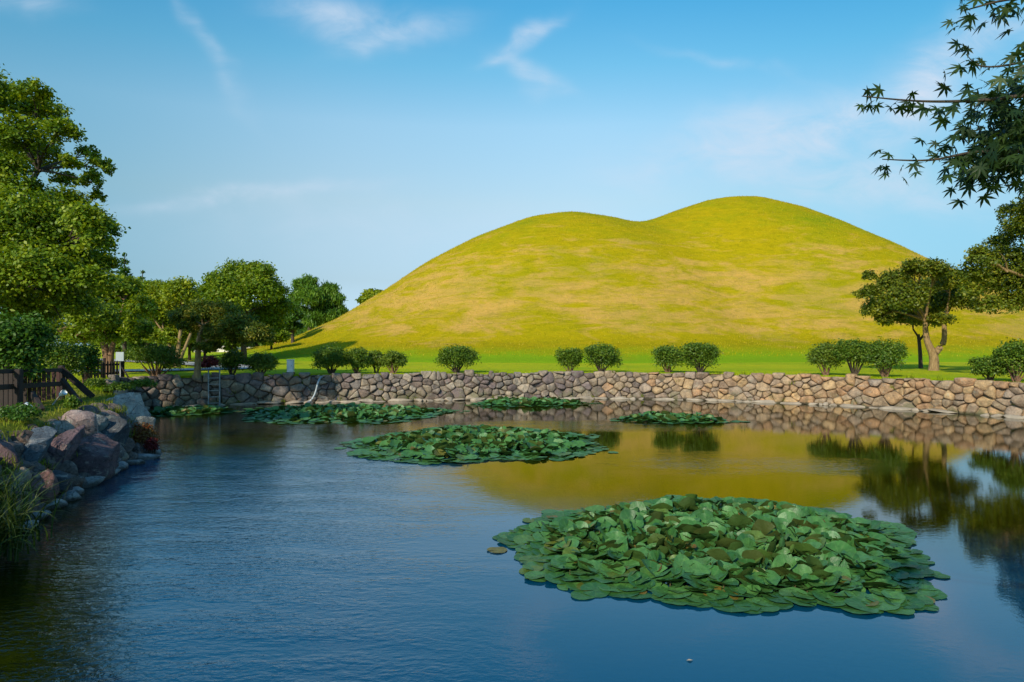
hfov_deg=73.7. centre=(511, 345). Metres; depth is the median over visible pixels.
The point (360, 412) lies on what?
water lily patch
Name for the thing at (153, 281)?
garden tree
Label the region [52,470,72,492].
boulder
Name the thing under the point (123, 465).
boulder
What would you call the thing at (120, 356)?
sign
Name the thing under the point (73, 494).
boulder
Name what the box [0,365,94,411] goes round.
timber railing
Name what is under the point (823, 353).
shrub
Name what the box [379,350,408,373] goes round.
shrub
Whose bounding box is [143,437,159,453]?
shrub
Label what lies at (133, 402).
boulder
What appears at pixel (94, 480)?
boulder
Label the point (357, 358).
shrub
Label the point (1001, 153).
maple tree
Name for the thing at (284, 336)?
understory tree
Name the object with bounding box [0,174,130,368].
broadleaf tree
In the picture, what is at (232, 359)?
shrub
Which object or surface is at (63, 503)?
boulder
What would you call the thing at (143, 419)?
boulder
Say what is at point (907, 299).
spreading tree
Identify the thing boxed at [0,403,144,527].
rubble
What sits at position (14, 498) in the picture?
grass clump
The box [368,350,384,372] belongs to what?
shrub
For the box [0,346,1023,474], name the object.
ground
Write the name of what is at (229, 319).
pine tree
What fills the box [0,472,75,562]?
grass clump
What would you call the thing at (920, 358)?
slim tree
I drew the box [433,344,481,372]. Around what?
shrub
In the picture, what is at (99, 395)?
bank grass
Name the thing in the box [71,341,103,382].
shrub
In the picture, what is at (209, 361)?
shrub
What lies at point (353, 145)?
sky
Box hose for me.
[306,376,322,402]
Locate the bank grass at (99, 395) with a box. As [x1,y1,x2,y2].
[0,379,116,427]
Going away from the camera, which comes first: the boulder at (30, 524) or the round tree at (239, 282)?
the boulder at (30, 524)
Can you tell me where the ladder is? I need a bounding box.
[208,370,219,405]
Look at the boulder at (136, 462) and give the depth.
15.94 m
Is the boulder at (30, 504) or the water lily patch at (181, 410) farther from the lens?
the water lily patch at (181, 410)
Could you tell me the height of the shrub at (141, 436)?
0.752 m
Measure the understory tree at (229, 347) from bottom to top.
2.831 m
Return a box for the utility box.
[286,359,294,374]
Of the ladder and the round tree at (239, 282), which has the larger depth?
the round tree at (239, 282)
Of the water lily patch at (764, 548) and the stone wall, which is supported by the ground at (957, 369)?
the stone wall
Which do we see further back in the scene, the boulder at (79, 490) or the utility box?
the utility box
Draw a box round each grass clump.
[0,452,77,521]
[0,460,39,506]
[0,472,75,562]
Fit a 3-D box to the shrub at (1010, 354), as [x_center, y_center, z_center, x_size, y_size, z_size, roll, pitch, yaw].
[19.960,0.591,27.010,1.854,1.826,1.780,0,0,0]
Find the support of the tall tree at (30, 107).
on the ground at (957, 369)
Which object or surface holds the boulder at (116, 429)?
on the rubble
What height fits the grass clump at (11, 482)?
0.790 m
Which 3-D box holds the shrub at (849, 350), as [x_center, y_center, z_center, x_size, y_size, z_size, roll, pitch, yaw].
[16.117,0.570,32.031,1.995,1.882,1.943,0,0,43]
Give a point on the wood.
(298, 332)
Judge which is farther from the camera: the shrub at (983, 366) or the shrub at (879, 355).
the shrub at (879, 355)
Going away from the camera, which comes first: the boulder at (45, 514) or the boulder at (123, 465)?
the boulder at (45, 514)
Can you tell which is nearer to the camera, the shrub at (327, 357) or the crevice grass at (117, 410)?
the crevice grass at (117, 410)
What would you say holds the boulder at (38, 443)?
on the ground at (957, 369)
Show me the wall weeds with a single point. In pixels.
(284, 401)
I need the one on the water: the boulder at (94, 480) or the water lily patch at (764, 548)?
the water lily patch at (764, 548)
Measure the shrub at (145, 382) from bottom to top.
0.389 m
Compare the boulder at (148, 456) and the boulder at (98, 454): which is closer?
the boulder at (98, 454)
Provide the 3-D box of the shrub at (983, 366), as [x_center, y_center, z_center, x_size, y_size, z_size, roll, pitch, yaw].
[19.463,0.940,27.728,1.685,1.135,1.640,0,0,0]
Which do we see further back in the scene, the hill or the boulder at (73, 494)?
the hill
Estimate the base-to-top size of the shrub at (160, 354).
1.752 m
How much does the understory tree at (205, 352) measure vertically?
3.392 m
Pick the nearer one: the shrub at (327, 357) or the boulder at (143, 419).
the boulder at (143, 419)
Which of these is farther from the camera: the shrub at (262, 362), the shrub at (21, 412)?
the shrub at (262, 362)
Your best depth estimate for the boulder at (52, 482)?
11.57 m
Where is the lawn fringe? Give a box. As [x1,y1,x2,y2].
[41,368,1023,390]
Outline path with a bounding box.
[75,358,249,370]
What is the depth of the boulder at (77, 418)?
14.74 m
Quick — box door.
[287,361,291,371]
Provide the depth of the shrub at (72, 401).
15.52 m
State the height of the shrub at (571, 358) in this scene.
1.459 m
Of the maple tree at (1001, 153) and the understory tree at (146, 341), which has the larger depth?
the understory tree at (146, 341)
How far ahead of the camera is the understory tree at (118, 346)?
69.44 m
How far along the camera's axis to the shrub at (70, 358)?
24.32 m
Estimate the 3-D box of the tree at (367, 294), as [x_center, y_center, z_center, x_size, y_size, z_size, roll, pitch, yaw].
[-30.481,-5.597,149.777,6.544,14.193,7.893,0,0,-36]
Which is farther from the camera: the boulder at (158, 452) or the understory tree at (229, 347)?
the understory tree at (229, 347)
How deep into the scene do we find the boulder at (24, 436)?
12.28 m
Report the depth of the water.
9.01 m
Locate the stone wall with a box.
[102,370,1023,418]
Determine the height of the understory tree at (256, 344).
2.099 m
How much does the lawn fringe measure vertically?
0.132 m
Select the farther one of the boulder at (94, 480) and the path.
the path
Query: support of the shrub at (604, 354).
on the ground at (957, 369)
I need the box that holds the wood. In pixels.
[67,319,318,344]
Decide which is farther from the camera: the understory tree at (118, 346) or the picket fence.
the understory tree at (118, 346)
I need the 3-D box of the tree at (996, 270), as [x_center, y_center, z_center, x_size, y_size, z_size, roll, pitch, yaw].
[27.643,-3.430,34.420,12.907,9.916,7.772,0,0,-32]
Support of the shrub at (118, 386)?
on the bank grass at (99, 395)
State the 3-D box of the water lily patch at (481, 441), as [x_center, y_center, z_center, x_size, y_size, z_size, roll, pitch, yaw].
[-1.076,2.617,19.941,7.705,0.356,7.988,0,0,0]
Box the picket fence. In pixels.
[84,358,124,378]
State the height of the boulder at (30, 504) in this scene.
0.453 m
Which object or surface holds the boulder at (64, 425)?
on the rubble
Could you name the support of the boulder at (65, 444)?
on the ground at (957, 369)
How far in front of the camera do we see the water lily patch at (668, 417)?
25.07 m
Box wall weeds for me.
[107,370,1014,404]
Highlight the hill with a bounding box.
[185,196,1023,362]
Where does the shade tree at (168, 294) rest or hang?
on the ground at (957, 369)
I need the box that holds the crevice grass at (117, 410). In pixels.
[0,405,136,478]
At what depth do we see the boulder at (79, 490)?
12.78 m
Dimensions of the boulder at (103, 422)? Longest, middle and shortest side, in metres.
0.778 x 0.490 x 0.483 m
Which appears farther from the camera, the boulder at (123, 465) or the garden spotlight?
the garden spotlight
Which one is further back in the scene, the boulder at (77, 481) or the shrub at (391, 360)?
the shrub at (391, 360)
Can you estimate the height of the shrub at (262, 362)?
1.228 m
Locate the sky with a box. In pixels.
[0,0,1023,345]
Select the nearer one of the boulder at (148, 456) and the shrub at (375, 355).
the boulder at (148, 456)
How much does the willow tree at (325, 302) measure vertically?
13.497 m
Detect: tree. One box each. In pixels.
[0,63,117,202]
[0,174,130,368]
[46,274,160,374]
[89,340,127,351]
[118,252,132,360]
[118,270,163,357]
[123,326,173,359]
[131,279,165,344]
[140,275,204,366]
[162,297,278,378]
[180,334,210,360]
[191,340,225,356]
[197,257,298,357]
[222,343,247,350]
[247,341,263,346]
[259,329,292,349]
[277,299,304,342]
[287,273,348,332]
[355,288,382,303]
[851,256,981,370]
[856,0,1023,209]
[904,308,944,367]
[949,192,1023,314]
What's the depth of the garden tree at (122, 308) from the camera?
32.00 m
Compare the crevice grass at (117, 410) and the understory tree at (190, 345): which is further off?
the understory tree at (190, 345)
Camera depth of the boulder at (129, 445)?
16.30 m
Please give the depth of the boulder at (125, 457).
15.85 m
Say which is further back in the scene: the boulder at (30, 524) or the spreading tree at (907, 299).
the spreading tree at (907, 299)
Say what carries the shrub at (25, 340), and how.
on the ground at (957, 369)
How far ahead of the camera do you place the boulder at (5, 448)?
11.37 m
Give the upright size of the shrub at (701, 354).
1.824 m
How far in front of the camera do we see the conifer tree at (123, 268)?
61.88 m
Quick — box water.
[0,399,1023,681]
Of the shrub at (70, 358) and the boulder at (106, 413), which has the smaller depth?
the boulder at (106, 413)
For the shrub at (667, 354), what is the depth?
35.90 m
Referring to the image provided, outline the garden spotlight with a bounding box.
[52,390,66,404]
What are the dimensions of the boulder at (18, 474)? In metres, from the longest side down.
0.526 x 0.397 x 0.321 m
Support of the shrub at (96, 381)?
on the ground at (957, 369)
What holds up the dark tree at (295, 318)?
on the hill
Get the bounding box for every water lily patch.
[149,404,238,415]
[232,402,466,423]
[334,424,618,464]
[465,396,602,406]
[487,494,950,614]
[609,410,750,423]
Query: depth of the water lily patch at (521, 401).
31.97 m
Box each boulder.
[0,439,21,473]
[4,466,31,485]
[8,430,33,443]
[16,491,39,513]
[21,426,56,461]
[21,469,58,502]
[23,520,38,530]
[24,510,50,520]
[44,420,73,435]
[46,499,67,509]
[47,424,85,463]
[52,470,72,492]
[54,490,81,501]
[61,410,97,436]
[69,433,119,480]
[71,476,84,486]
[72,486,83,494]
[85,476,104,486]
[96,414,109,430]
[99,410,119,415]
[100,414,129,446]
[106,392,150,419]
[116,461,128,470]
[121,452,128,460]
[124,437,134,452]
[126,459,144,464]
[131,416,155,434]
[136,454,160,459]
[144,447,161,454]
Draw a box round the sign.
[116,352,128,377]
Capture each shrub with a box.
[0,306,64,383]
[0,402,45,420]
[40,339,87,379]
[63,395,81,408]
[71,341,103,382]
[84,377,106,386]
[101,381,135,391]
[119,341,188,375]
[127,377,158,387]
[130,421,160,444]
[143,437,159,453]
[201,354,220,368]
[218,349,246,374]
[244,351,279,373]
[310,344,348,373]
[344,347,372,372]
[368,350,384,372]
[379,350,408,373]
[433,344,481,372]
[554,347,584,370]
[582,341,624,371]
[650,343,686,372]
[680,339,723,371]
[802,340,844,375]
[832,338,873,375]
[854,336,910,376]
[967,355,1010,379]
[990,337,1023,381]
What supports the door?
in the utility box
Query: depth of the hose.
32.33 m

